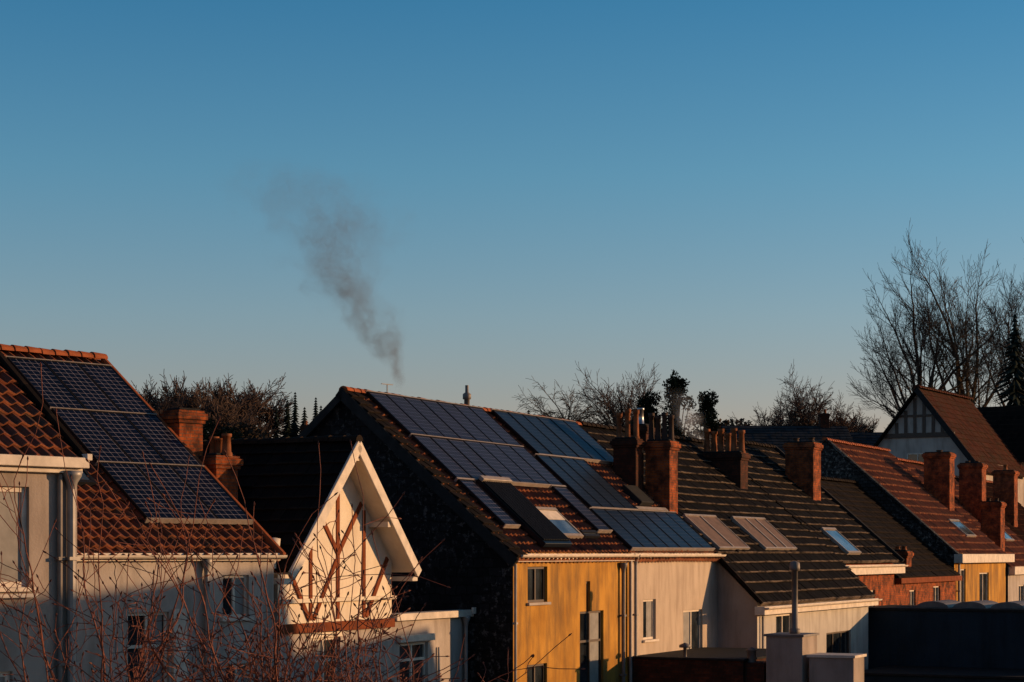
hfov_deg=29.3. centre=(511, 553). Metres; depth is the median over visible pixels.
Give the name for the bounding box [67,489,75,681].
downpipe
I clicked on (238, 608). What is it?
window curtain
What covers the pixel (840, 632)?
garage window frame
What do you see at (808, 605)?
gutter
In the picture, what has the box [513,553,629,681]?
facade
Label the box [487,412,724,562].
roof tiles
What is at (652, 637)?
window frame
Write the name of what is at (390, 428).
verge tiles
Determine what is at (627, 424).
chimney pot
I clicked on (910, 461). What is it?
ridge tiles
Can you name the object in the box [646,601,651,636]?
window curtain
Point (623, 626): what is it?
downpipe
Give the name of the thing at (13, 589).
window sill
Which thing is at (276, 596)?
side wall
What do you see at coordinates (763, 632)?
downpipe
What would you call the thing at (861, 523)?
verge tiles
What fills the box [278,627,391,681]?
facade
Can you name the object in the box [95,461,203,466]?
panel rail
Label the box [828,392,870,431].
bare tree
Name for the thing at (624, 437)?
mortar flaunching
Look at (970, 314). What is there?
bare tree
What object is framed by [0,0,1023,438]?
sky
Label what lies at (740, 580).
verge tiles
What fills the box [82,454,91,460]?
gutter end
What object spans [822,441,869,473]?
roof back slope
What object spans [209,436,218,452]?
chimney pot
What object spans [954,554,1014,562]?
eaves cornice
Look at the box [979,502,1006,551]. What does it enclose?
chimney stack
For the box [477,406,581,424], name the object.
ridge tiles
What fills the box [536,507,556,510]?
roof window frame top
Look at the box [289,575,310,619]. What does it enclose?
timber
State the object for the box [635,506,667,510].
flashing
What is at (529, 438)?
solar panel
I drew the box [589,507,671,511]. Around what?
panel rail
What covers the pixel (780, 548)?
roof window frame bottom
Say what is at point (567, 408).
birch tree
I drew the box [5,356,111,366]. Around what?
panel rail
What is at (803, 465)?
chimney stack
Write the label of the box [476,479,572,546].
thermal collector
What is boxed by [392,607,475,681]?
flat roof extension
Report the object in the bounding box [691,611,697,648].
stair door glass
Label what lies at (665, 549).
panel rail
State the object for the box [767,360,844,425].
bare tree
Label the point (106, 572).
facade
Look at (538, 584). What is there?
window glass
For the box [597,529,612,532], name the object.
panel rail
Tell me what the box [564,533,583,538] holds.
roof window frame bottom
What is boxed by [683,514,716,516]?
roof window frame top
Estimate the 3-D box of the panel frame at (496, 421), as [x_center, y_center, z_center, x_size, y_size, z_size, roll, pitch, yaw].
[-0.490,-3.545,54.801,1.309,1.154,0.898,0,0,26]
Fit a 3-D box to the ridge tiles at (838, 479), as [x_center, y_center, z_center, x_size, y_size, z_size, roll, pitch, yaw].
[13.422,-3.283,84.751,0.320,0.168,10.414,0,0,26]
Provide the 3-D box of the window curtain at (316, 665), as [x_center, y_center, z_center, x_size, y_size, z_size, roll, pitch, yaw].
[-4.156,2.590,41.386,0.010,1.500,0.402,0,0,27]
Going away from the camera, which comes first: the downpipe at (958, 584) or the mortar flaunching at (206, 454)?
the mortar flaunching at (206, 454)
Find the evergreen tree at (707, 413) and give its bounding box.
[690,389,726,438]
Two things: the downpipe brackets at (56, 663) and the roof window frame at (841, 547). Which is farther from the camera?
the roof window frame at (841, 547)
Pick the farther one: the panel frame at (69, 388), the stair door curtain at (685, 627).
the stair door curtain at (685, 627)
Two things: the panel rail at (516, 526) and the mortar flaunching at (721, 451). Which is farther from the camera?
the mortar flaunching at (721, 451)
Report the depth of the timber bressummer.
41.84 m
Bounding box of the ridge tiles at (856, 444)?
[822,437,890,450]
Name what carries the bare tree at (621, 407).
on the ground
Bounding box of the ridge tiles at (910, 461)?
[896,457,923,464]
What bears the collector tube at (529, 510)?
on the thermal collector
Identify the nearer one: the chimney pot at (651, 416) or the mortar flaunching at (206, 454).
the mortar flaunching at (206, 454)
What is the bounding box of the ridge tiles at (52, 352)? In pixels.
[0,344,107,359]
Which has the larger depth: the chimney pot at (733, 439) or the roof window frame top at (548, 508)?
the chimney pot at (733, 439)
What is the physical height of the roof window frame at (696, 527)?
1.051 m
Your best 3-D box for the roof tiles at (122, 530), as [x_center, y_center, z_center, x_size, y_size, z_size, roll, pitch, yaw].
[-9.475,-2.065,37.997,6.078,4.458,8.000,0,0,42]
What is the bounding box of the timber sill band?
[280,618,394,634]
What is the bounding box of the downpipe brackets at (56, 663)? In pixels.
[54,557,64,665]
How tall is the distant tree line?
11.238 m
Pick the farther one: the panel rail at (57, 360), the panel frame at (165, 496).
the panel rail at (57, 360)
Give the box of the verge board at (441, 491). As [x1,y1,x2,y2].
[335,387,518,566]
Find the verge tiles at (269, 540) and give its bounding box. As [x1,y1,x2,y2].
[100,358,285,554]
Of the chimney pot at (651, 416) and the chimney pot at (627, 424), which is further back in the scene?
the chimney pot at (651, 416)
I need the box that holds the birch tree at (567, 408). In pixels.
[514,378,624,424]
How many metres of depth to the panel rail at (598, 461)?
59.02 m
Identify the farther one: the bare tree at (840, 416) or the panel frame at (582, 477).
the bare tree at (840, 416)
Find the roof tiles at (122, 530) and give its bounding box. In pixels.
[1,351,280,561]
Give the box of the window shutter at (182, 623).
[172,609,186,681]
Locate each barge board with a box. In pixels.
[288,441,361,579]
[358,441,421,575]
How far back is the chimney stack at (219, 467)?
40.99 m
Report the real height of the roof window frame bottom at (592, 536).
0.136 m
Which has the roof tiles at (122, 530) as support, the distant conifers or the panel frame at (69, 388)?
the panel frame at (69, 388)
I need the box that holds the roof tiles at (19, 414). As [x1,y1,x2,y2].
[0,365,78,456]
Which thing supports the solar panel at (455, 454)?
attached to the panel frame at (459, 451)
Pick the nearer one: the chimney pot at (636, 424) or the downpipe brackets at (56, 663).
the downpipe brackets at (56, 663)
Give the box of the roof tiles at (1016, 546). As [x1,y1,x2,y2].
[902,462,1023,566]
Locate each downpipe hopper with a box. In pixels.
[61,470,81,488]
[201,559,211,572]
[619,562,627,572]
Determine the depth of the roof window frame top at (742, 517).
65.88 m
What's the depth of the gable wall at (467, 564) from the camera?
47.80 m
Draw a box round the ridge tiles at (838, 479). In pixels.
[821,476,858,482]
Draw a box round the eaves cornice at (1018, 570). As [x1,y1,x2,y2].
[1009,566,1023,574]
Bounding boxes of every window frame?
[0,486,25,586]
[0,671,9,681]
[83,469,94,479]
[128,612,166,681]
[223,575,246,617]
[226,663,248,681]
[312,637,336,681]
[400,642,424,681]
[528,566,544,602]
[528,663,543,681]
[556,510,581,533]
[580,610,600,681]
[586,581,587,610]
[643,599,653,639]
[683,515,718,547]
[716,517,748,546]
[732,518,764,548]
[765,519,794,546]
[776,614,789,631]
[822,529,847,552]
[826,630,848,652]
[910,590,913,604]
[933,586,938,600]
[960,569,963,601]
[979,572,986,599]
[1019,585,1022,600]
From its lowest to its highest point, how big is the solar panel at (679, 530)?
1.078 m
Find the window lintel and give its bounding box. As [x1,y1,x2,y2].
[309,631,342,638]
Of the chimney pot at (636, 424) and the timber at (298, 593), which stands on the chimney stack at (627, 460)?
the chimney pot at (636, 424)
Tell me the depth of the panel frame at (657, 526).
57.00 m
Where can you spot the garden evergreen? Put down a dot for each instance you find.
(207, 427)
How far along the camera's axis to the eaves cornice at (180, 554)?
37.11 m
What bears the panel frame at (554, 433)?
on the roof tiles at (606, 472)
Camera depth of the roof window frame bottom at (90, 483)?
37.76 m
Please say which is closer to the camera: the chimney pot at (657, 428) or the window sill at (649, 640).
the window sill at (649, 640)
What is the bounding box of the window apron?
[0,594,37,597]
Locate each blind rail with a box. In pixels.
[700,516,733,546]
[745,518,777,546]
[755,519,786,546]
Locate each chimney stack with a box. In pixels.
[159,409,207,457]
[199,455,242,499]
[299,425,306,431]
[610,438,644,489]
[631,425,654,440]
[644,440,680,513]
[702,452,750,488]
[783,442,822,511]
[817,414,829,427]
[894,551,913,575]
[922,452,955,510]
[957,463,987,522]
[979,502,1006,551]
[991,471,1018,526]
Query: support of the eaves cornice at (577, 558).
attached to the facade at (543, 631)
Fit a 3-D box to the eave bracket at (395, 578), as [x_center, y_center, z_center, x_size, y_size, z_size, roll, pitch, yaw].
[-3.593,0.560,41.845,0.600,0.120,5.650,0,0,26]
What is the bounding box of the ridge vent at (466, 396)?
[463,385,470,404]
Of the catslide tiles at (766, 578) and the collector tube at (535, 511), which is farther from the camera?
the catslide tiles at (766, 578)
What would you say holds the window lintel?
attached to the facade at (386, 643)
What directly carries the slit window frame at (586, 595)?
attached to the facade at (543, 631)
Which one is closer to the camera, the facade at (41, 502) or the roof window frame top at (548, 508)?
the facade at (41, 502)
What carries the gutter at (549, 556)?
on the roof tiles at (526, 542)
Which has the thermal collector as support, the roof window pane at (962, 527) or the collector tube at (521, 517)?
the collector tube at (521, 517)
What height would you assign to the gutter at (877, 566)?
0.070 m
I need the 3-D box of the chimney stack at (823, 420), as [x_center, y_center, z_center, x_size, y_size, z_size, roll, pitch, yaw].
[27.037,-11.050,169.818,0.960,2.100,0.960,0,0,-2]
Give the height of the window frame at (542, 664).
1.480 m
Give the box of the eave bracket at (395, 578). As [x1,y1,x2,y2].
[274,576,417,584]
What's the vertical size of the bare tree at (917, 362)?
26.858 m
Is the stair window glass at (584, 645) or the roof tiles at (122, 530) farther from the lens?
the stair window glass at (584, 645)
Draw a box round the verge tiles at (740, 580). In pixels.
[714,551,762,604]
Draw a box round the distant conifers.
[270,392,528,437]
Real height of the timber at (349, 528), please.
1.173 m
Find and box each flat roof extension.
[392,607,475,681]
[864,600,1023,681]
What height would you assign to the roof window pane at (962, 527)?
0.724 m
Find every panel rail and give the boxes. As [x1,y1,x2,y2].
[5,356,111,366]
[49,407,156,415]
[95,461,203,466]
[144,518,252,524]
[364,390,482,407]
[408,433,523,446]
[454,477,564,487]
[489,409,575,421]
[502,524,520,528]
[534,453,582,458]
[539,453,612,464]
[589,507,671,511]
[591,506,637,509]
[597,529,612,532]
[630,547,715,550]
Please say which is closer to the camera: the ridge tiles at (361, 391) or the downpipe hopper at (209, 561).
the downpipe hopper at (209, 561)
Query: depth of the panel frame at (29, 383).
40.36 m
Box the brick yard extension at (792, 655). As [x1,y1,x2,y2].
[632,561,866,681]
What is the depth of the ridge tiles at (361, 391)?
49.48 m
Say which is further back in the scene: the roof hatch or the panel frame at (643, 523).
the roof hatch
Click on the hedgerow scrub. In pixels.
(252, 432)
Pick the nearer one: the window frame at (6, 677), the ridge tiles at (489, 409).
the window frame at (6, 677)
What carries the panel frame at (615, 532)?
on the roof tiles at (606, 472)
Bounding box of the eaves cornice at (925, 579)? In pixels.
[894,576,961,583]
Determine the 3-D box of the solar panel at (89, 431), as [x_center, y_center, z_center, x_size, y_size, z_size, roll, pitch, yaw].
[-8.443,-2.365,39.405,1.532,1.121,0.809,0,0,42]
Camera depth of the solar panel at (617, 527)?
54.34 m
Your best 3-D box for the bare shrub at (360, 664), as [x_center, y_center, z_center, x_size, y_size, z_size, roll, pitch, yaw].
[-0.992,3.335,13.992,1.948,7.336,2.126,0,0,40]
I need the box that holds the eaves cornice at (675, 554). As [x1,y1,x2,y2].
[635,554,720,557]
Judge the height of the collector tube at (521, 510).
1.515 m
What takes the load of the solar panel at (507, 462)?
attached to the panel frame at (510, 459)
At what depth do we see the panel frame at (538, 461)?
54.37 m
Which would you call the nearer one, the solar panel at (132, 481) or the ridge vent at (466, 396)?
the solar panel at (132, 481)
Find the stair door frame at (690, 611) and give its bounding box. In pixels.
[683,609,699,648]
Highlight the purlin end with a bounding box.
[323,457,390,526]
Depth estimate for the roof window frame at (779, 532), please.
67.28 m
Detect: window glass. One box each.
[128,615,162,681]
[223,578,230,614]
[226,667,233,681]
[320,640,333,681]
[400,644,422,681]
[527,666,541,681]
[528,569,541,599]
[580,613,598,681]
[643,602,645,636]
[776,615,787,632]
[826,632,846,652]
[961,570,962,601]
[979,574,985,599]
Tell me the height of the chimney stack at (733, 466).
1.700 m
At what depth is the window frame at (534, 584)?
48.37 m
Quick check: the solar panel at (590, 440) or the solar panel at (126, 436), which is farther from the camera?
the solar panel at (590, 440)
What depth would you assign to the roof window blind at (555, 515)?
51.47 m
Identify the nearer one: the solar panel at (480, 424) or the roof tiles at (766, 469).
the solar panel at (480, 424)
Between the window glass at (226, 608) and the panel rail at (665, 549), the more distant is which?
the panel rail at (665, 549)
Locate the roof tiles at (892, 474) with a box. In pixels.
[833,442,1006,553]
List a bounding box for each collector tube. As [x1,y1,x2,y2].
[483,481,544,539]
[491,481,551,539]
[493,482,552,539]
[494,482,554,539]
[496,482,556,539]
[497,482,557,539]
[499,482,559,539]
[501,482,561,539]
[503,482,562,539]
[505,483,564,539]
[506,482,566,539]
[508,483,567,539]
[510,483,569,540]
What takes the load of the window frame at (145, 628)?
attached to the facade at (106, 572)
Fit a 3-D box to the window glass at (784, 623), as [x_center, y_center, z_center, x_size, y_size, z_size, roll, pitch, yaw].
[8.450,2.700,61.578,0.001,1.600,1.600,0,0,26]
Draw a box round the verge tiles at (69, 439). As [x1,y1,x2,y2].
[0,351,86,457]
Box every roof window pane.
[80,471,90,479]
[547,510,578,532]
[687,516,746,546]
[735,518,793,546]
[825,530,858,550]
[952,521,973,534]
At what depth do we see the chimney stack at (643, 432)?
65.55 m
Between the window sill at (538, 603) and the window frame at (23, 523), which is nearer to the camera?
the window frame at (23, 523)
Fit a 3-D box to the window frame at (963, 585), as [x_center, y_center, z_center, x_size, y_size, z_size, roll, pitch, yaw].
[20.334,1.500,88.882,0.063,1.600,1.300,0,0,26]
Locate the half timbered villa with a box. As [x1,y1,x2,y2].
[873,385,1023,506]
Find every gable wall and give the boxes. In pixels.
[308,401,512,681]
[719,561,757,602]
[748,476,891,563]
[821,442,953,567]
[863,474,952,552]
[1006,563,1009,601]
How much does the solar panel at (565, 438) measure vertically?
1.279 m
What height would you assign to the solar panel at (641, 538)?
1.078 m
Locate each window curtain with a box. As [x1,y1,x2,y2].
[0,492,20,581]
[148,615,161,681]
[235,578,242,613]
[238,666,245,681]
[312,641,319,681]
[590,613,597,681]
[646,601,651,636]
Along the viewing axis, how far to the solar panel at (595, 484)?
56.62 m
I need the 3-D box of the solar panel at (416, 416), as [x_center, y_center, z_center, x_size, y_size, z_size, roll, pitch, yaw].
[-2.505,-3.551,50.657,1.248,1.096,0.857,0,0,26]
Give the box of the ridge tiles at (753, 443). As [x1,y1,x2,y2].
[700,434,775,447]
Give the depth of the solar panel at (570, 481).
55.15 m
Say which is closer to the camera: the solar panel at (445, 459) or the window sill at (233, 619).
the window sill at (233, 619)
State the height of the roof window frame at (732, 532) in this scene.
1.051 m
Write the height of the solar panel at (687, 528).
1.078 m
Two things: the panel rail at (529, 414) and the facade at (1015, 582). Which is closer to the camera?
the panel rail at (529, 414)
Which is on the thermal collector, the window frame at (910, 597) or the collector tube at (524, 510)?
the collector tube at (524, 510)
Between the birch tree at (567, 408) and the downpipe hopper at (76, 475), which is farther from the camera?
the birch tree at (567, 408)
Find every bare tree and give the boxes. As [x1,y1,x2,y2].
[570,359,683,428]
[727,397,795,425]
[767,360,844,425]
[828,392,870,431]
[846,235,1023,417]
[882,218,1023,406]
[946,262,1023,406]
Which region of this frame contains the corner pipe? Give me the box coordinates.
[514,564,516,681]
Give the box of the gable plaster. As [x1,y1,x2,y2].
[278,474,391,623]
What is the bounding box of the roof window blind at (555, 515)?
[539,510,564,519]
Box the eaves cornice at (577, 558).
[517,554,634,561]
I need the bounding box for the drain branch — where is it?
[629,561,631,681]
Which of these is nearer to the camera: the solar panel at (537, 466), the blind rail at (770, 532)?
the solar panel at (537, 466)
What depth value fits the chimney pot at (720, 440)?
70.25 m
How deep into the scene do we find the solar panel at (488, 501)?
48.65 m
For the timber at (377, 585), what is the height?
1.345 m
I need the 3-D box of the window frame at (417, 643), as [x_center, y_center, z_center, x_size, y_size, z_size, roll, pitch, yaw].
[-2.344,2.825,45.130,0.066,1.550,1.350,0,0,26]
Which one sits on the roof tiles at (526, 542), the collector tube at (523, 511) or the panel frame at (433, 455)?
the panel frame at (433, 455)
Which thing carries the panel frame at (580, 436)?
on the roof tiles at (606, 472)
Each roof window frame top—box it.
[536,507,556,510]
[580,530,597,532]
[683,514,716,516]
[730,516,764,519]
[820,527,836,529]
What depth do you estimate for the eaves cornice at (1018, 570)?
97.47 m
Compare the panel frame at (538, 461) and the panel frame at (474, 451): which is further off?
the panel frame at (538, 461)
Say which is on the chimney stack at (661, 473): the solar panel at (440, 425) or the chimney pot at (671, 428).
the chimney pot at (671, 428)
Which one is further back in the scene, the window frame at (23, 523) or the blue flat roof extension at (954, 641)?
the blue flat roof extension at (954, 641)
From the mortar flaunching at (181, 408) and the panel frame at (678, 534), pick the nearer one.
the mortar flaunching at (181, 408)
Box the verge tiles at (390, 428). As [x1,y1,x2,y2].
[345,390,527,558]
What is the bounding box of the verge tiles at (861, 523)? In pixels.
[774,445,904,561]
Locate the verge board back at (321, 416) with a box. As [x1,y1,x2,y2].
[297,390,341,436]
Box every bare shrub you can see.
[0,362,449,681]
[85,439,584,681]
[270,504,571,681]
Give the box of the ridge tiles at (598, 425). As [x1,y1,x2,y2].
[577,420,710,443]
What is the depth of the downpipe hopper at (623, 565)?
52.83 m
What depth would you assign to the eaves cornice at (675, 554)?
56.12 m
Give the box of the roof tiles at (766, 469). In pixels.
[710,439,900,562]
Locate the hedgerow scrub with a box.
[203,417,873,438]
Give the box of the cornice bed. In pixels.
[0,465,82,472]
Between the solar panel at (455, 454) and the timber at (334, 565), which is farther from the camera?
the solar panel at (455, 454)
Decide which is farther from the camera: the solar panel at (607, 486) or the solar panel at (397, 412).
the solar panel at (607, 486)
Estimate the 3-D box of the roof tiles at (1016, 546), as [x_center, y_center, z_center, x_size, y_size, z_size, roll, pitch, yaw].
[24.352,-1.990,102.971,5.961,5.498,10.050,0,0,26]
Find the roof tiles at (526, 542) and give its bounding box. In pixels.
[358,393,635,562]
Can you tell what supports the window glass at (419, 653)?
in the flat roof extension at (440, 633)
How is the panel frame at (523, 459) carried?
on the roof tiles at (526, 542)
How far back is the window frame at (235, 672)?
38.39 m
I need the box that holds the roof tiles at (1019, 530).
[954,478,1023,541]
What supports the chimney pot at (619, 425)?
on the chimney stack at (627, 460)
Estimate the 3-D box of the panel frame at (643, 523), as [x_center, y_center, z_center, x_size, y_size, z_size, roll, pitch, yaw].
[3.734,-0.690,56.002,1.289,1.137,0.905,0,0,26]
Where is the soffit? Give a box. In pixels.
[350,458,412,571]
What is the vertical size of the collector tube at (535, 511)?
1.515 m
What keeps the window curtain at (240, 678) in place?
attached to the window frame at (235, 672)
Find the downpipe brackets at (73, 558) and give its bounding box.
[65,557,80,665]
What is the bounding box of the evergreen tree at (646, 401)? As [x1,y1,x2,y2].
[630,390,661,426]
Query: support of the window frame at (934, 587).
attached to the facade at (923, 592)
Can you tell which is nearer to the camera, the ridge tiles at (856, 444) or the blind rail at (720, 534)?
the blind rail at (720, 534)
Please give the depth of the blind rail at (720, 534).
61.57 m
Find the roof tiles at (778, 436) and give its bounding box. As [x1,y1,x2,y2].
[721,426,852,452]
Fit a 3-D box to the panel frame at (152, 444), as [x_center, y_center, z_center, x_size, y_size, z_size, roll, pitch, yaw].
[-7.278,-2.358,40.707,1.591,1.175,0.849,0,0,42]
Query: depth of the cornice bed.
29.32 m
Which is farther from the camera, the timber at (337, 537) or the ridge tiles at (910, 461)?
the ridge tiles at (910, 461)
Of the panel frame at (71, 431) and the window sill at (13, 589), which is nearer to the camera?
the window sill at (13, 589)
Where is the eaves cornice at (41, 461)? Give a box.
[0,454,88,468]
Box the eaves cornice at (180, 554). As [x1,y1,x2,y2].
[77,553,279,560]
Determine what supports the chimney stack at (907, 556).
on the roof tiles at (875, 516)
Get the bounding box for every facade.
[0,471,76,681]
[77,561,273,681]
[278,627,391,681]
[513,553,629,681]
[632,553,717,655]
[757,598,867,669]
[846,564,893,605]
[894,576,954,604]
[954,553,1005,602]
[1008,566,1023,601]
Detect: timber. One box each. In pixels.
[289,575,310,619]
[309,546,312,620]
[313,559,336,620]
[323,523,338,553]
[336,494,339,618]
[338,502,362,554]
[362,510,365,616]
[366,557,388,617]
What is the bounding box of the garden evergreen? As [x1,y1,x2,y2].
[203,418,242,440]
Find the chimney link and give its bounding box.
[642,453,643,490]
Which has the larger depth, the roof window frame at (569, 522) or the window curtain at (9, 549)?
the roof window frame at (569, 522)
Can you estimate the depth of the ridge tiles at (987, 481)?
118.40 m
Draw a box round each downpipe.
[57,474,62,681]
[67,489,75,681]
[204,573,208,680]
[622,573,624,681]
[634,565,636,655]
[762,616,763,648]
[958,565,959,600]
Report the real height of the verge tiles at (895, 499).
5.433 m
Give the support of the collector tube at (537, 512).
on the thermal collector
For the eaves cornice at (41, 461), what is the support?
attached to the facade at (41, 502)
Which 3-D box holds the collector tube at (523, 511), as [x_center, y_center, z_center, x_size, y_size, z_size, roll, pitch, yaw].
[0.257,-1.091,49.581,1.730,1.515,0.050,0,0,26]
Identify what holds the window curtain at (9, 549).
attached to the window frame at (23, 523)
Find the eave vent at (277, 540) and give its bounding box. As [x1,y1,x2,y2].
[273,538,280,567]
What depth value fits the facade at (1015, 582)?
98.58 m
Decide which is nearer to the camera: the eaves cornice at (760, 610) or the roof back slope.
the eaves cornice at (760, 610)
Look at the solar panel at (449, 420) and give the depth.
52.33 m
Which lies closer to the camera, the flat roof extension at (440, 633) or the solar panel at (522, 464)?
the flat roof extension at (440, 633)
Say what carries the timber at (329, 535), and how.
attached to the gable plaster
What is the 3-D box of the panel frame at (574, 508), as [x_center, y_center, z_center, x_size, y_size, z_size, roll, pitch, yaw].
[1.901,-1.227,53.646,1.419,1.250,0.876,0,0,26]
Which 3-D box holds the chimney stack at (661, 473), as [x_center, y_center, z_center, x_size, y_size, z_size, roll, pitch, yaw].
[4.603,-2.025,60.283,0.960,2.850,0.860,0,0,26]
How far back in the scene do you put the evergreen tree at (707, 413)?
145.62 m
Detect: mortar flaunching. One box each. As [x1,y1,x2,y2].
[167,407,199,410]
[203,453,234,455]
[615,437,640,438]
[647,439,675,440]
[702,451,746,452]
[786,441,819,442]
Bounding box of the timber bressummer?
[277,595,396,603]
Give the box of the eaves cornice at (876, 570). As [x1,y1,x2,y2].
[845,564,904,574]
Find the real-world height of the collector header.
0.158 m
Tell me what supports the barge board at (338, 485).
attached to the roof left frame
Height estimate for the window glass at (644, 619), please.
1.120 m
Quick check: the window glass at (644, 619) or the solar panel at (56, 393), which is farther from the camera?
the window glass at (644, 619)
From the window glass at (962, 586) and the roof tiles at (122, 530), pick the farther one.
the window glass at (962, 586)
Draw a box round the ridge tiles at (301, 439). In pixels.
[203,435,362,445]
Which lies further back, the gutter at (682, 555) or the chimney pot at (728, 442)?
the chimney pot at (728, 442)
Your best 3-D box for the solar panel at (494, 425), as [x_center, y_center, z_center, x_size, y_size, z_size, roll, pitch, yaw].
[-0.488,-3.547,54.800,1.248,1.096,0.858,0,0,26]
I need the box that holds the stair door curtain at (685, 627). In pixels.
[683,612,688,648]
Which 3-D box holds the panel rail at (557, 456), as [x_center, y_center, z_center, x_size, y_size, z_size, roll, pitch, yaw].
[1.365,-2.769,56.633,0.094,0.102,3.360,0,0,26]
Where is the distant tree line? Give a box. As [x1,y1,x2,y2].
[131,371,897,437]
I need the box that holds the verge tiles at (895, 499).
[825,439,959,553]
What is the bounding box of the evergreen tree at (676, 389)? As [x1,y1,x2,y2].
[654,369,698,438]
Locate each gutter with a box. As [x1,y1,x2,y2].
[77,555,287,558]
[520,555,638,557]
[639,555,725,556]
[765,599,881,609]
[846,565,907,567]
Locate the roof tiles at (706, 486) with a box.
[579,425,833,553]
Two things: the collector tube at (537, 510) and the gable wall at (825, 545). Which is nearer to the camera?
the collector tube at (537, 510)
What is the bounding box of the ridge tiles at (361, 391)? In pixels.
[339,386,472,405]
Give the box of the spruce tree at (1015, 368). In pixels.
[988,314,1023,405]
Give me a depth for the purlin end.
43.03 m
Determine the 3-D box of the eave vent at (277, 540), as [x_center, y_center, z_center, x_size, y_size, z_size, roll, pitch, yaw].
[-4.811,-0.010,39.463,0.292,0.620,0.300,0,0,26]
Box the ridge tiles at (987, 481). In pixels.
[954,475,992,482]
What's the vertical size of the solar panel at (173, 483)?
1.121 m
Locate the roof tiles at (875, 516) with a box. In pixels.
[821,480,960,578]
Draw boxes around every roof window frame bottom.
[77,479,96,486]
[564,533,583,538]
[583,534,599,538]
[717,546,749,549]
[764,547,796,549]
[846,551,861,554]
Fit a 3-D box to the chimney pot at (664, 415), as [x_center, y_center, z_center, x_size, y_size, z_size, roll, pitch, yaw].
[4.685,-3.880,60.177,0.214,0.900,0.225,0,0,26]
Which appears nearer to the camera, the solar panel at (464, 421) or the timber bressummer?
the timber bressummer
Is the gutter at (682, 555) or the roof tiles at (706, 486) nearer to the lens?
the gutter at (682, 555)
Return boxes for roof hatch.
[621,485,653,505]
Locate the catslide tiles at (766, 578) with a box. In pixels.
[721,553,875,605]
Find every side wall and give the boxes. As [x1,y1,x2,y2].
[274,574,277,672]
[718,562,756,647]
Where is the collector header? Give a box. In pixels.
[478,475,511,482]
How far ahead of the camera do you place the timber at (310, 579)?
40.98 m
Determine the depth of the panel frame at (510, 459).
52.54 m
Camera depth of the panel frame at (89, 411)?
40.12 m
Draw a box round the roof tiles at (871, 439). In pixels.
[850,432,881,445]
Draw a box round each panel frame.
[7,357,85,408]
[43,360,119,410]
[51,408,132,461]
[78,363,153,413]
[88,410,167,463]
[99,462,180,518]
[123,413,200,464]
[135,463,217,518]
[170,465,250,518]
[367,391,427,434]
[386,394,444,436]
[403,396,460,438]
[411,434,471,477]
[420,399,476,440]
[430,436,484,478]
[436,401,491,441]
[447,438,500,476]
[453,404,506,443]
[457,479,517,525]
[463,440,519,481]
[468,406,521,445]
[479,442,533,482]
[492,410,552,454]
[494,443,549,483]
[508,412,563,455]
[509,445,559,484]
[523,414,579,457]
[535,454,602,506]
[536,416,592,458]
[549,456,614,507]
[550,418,600,459]
[551,486,610,530]
[561,457,623,507]
[563,420,612,460]
[573,458,635,508]
[590,508,643,548]
[605,509,655,546]
[617,509,665,546]
[630,510,680,547]
[642,511,691,547]
[653,511,702,547]
[665,512,713,547]
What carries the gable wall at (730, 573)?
on the ground
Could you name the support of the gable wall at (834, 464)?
on the ground
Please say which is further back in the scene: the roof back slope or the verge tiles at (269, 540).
the roof back slope
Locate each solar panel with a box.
[10,358,83,408]
[46,361,118,410]
[54,409,131,461]
[80,364,151,412]
[91,412,165,462]
[101,463,179,517]
[125,414,199,464]
[137,464,215,517]
[172,466,248,518]
[370,392,425,433]
[388,395,442,435]
[406,398,458,437]
[414,435,470,477]
[422,400,474,439]
[432,437,483,477]
[438,402,490,441]
[449,439,499,476]
[455,405,504,442]
[461,480,516,523]
[465,441,518,480]
[470,407,519,444]
[481,443,534,482]
[495,411,550,453]
[497,445,548,483]
[510,413,565,455]
[511,446,562,484]
[524,415,577,456]
[538,417,591,458]
[538,455,600,505]
[551,457,612,506]
[552,419,604,459]
[555,487,608,528]
[563,458,624,507]
[565,421,612,460]
[574,459,633,507]
[593,509,642,546]
[606,510,654,546]
[618,510,667,546]
[631,511,678,546]
[644,512,689,546]
[655,512,701,546]
[667,513,711,546]
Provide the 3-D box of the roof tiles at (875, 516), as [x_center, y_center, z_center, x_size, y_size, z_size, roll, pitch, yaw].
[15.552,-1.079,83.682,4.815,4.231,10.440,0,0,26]
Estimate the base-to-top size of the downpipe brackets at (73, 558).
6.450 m
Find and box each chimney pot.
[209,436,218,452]
[215,438,222,452]
[221,433,232,456]
[616,413,621,436]
[625,409,630,436]
[633,410,639,438]
[637,408,643,423]
[648,413,654,439]
[655,415,660,438]
[661,412,667,438]
[668,415,674,440]
[704,429,709,451]
[711,431,717,451]
[718,429,723,450]
[725,433,730,450]
[730,428,736,450]
[738,430,744,452]
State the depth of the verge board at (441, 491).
47.77 m
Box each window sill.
[0,587,35,591]
[220,617,253,621]
[526,602,550,605]
[642,639,658,642]
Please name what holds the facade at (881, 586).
on the ground
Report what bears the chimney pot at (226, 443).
on the chimney stack at (219, 467)
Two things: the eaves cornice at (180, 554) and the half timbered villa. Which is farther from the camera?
the half timbered villa
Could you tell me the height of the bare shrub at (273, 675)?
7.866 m
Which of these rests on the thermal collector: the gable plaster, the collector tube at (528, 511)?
the collector tube at (528, 511)
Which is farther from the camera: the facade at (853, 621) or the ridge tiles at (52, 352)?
the facade at (853, 621)
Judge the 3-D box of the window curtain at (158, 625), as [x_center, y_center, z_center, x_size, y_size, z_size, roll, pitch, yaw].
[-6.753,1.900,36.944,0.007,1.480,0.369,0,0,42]
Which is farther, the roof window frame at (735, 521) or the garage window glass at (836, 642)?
the garage window glass at (836, 642)
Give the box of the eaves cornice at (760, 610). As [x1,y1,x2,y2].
[755,598,877,614]
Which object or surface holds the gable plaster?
on the timber sill band

